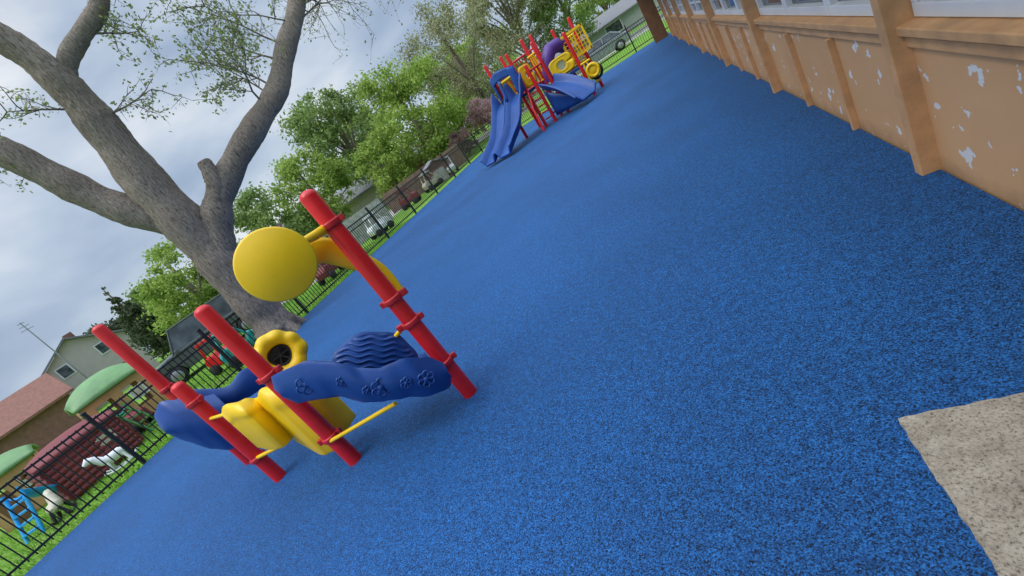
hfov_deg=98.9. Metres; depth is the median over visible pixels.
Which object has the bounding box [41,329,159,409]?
house
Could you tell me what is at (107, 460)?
rocking toy
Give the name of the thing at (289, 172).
broadleaf tree
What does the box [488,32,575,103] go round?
house
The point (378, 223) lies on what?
metal fence
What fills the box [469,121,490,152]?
metal fence
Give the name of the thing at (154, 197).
shade tree
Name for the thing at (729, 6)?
window
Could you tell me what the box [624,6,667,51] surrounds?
metal fence
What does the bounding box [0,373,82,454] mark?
house
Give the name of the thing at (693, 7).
window
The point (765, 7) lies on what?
window
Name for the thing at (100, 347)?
window
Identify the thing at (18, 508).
door
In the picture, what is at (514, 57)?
broadleaf tree
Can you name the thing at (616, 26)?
window
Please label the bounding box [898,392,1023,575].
concrete slab
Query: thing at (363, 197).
house
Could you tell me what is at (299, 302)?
metal fence
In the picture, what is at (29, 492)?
toy slide
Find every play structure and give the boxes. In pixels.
[91,189,476,482]
[480,17,603,166]
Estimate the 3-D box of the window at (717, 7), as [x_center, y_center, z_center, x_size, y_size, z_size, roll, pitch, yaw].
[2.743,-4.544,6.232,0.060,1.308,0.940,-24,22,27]
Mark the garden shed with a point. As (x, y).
(429, 163)
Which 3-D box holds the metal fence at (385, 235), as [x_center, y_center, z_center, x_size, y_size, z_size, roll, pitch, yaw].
[-5.067,-1.668,14.606,0.075,1.395,2.421,-24,22,27]
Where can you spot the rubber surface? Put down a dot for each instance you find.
(682, 306)
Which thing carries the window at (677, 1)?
in the school building
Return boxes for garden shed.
[420,158,454,187]
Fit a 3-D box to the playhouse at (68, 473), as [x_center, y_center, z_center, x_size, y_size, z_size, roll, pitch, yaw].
[-9.344,3.607,9.540,1.276,1.176,1.623,-22,23,32]
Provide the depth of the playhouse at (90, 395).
11.68 m
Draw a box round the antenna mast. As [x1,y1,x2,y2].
[17,322,87,378]
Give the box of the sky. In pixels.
[0,0,612,400]
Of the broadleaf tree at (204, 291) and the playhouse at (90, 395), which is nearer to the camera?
the playhouse at (90, 395)
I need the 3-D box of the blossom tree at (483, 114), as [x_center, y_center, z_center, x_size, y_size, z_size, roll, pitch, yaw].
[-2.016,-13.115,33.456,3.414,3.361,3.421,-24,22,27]
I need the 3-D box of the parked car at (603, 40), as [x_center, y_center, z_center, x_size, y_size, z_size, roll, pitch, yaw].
[6.236,-16.865,31.331,4.480,1.460,2.080,-28,21,20]
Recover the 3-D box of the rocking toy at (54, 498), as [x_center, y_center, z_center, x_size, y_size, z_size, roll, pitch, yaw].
[-8.481,4.025,8.130,0.302,0.592,0.755,-46,23,-29]
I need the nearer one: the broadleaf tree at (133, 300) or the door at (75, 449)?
the door at (75, 449)
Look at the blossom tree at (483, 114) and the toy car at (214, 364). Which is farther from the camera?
the blossom tree at (483, 114)
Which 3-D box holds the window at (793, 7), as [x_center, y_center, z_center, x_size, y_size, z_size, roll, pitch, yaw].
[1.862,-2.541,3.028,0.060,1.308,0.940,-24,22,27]
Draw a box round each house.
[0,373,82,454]
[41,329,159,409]
[305,175,387,237]
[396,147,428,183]
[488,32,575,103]
[568,0,660,59]
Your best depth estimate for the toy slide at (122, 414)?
10.71 m
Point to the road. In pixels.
(544, 95)
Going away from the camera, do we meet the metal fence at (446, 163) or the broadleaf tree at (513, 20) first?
the metal fence at (446, 163)
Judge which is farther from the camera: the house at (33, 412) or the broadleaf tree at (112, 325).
the broadleaf tree at (112, 325)
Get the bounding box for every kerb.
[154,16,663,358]
[477,13,662,139]
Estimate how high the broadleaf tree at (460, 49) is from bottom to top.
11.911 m
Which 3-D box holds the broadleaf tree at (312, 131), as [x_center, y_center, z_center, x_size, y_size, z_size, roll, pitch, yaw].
[-13.586,-11.041,36.060,9.267,10.980,10.109,-24,22,27]
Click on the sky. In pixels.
(57, 255)
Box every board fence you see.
[343,198,392,244]
[382,142,467,212]
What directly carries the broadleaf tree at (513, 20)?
on the ground at (402, 217)
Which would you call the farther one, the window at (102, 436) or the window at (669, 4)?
the window at (669, 4)
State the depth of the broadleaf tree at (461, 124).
36.10 m
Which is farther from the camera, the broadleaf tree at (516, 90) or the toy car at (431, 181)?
the broadleaf tree at (516, 90)
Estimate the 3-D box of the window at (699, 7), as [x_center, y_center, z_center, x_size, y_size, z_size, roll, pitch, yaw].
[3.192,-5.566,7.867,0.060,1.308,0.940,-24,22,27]
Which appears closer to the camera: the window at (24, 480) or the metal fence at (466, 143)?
the window at (24, 480)
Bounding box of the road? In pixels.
[479,15,662,139]
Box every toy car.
[108,403,154,434]
[194,334,225,375]
[211,327,256,368]
[315,263,342,285]
[362,211,394,239]
[396,187,420,209]
[419,171,443,192]
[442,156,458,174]
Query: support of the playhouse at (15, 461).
on the ground at (402, 217)
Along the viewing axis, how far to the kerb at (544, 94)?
41.35 m
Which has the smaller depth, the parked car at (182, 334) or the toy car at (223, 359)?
the toy car at (223, 359)
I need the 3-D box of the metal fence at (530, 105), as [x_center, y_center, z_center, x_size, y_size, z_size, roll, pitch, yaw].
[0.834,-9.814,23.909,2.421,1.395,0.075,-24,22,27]
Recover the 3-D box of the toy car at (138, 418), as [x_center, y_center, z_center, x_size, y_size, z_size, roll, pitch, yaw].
[-10.127,3.492,11.375,1.119,0.993,0.660,-35,20,-1]
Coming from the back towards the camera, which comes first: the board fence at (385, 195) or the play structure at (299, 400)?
the board fence at (385, 195)
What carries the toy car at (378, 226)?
on the ground at (402, 217)
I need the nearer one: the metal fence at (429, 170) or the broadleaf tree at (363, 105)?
the metal fence at (429, 170)
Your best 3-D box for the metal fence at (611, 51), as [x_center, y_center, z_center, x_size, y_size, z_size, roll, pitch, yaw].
[4.728,-11.585,21.731,2.421,1.395,0.075,-24,22,27]
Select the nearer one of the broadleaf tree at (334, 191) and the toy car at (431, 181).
the toy car at (431, 181)
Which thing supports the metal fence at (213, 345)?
on the ground at (402, 217)
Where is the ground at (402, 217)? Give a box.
[0,11,670,575]
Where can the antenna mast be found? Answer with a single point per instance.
(80, 372)
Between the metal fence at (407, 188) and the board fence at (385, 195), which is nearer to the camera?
the metal fence at (407, 188)
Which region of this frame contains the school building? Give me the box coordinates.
[657,0,1023,210]
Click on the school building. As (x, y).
(930, 86)
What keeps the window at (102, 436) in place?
in the playhouse at (68, 473)
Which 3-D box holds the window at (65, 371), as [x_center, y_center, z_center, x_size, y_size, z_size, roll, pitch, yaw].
[-38.810,7.256,38.089,0.085,1.100,1.000,-18,26,39]
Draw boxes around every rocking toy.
[43,489,76,524]
[82,447,137,475]
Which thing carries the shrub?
on the ground at (402, 217)
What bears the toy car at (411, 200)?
on the ground at (402, 217)
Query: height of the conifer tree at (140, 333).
6.746 m
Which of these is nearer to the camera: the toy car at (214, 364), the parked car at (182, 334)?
the toy car at (214, 364)
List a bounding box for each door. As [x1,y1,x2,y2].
[0,490,36,522]
[55,449,103,488]
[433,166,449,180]
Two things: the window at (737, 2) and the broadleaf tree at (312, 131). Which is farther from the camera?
the broadleaf tree at (312, 131)
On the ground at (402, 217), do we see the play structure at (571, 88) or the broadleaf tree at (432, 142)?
the broadleaf tree at (432, 142)
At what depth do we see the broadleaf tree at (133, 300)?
33.18 m
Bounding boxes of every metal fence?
[0,421,138,575]
[80,336,238,464]
[195,299,304,371]
[293,263,349,313]
[325,212,386,270]
[365,189,414,238]
[395,172,435,213]
[420,157,453,193]
[439,145,468,176]
[456,134,481,163]
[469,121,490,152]
[521,87,550,123]
[582,30,634,79]
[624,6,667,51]
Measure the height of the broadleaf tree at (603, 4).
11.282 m
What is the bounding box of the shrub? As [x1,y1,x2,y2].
[446,124,478,154]
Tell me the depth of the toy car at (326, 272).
15.30 m
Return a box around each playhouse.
[0,444,45,532]
[19,410,143,500]
[64,363,168,425]
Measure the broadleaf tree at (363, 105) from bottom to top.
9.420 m
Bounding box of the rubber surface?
[24,32,1023,575]
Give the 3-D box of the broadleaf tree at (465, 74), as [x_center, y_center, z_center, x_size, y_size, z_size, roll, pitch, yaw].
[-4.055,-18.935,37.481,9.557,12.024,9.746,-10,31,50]
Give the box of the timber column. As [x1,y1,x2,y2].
[636,0,667,42]
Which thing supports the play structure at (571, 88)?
on the rubber surface
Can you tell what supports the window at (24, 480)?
in the playhouse at (15, 461)
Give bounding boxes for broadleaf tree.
[82,317,153,356]
[121,278,191,321]
[126,237,219,335]
[233,181,316,245]
[262,143,357,235]
[269,80,403,191]
[305,148,356,197]
[339,102,418,182]
[343,125,424,197]
[344,47,470,165]
[390,0,516,108]
[424,42,488,133]
[424,93,485,149]
[454,0,553,84]
[461,21,527,97]
[485,70,534,110]
[525,0,600,55]
[571,0,618,24]
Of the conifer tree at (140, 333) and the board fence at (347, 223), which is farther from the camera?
the conifer tree at (140, 333)
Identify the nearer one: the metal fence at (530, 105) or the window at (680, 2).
the window at (680, 2)
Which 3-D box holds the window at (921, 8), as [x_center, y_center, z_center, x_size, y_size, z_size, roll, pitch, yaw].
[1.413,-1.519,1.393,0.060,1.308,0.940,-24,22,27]
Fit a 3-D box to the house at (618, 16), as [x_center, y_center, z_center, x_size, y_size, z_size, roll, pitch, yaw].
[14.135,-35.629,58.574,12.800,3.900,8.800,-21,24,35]
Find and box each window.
[16,477,32,486]
[54,363,76,379]
[92,341,110,354]
[95,428,117,448]
[127,382,149,399]
[604,17,623,33]
[667,0,674,13]
[675,0,683,14]
[679,0,686,14]
[688,0,698,14]
[693,0,704,14]
[710,0,725,14]
[720,0,739,14]
[734,0,743,14]
[755,0,787,14]
[783,0,829,15]
[826,0,873,15]
[911,0,1023,16]
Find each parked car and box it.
[156,293,251,383]
[576,30,630,73]
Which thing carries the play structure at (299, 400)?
on the rubber surface
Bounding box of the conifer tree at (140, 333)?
[101,287,170,360]
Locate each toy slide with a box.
[0,484,59,543]
[116,403,155,430]
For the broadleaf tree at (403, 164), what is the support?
on the ground at (402, 217)
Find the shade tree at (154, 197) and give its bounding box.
[0,0,457,338]
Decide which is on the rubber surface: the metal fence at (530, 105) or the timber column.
the timber column
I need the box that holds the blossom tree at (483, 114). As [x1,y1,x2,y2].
[463,96,500,132]
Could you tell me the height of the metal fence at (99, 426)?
1.395 m
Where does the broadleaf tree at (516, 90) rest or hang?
on the ground at (402, 217)
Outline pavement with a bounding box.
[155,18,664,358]
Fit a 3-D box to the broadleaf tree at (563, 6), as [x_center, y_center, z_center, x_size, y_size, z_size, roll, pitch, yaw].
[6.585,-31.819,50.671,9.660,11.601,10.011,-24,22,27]
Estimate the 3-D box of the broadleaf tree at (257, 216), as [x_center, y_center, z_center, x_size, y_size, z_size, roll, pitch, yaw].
[-16.203,-3.701,29.699,6.259,6.704,6.788,-24,22,27]
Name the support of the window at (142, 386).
in the playhouse at (90, 395)
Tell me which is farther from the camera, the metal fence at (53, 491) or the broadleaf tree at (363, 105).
the broadleaf tree at (363, 105)

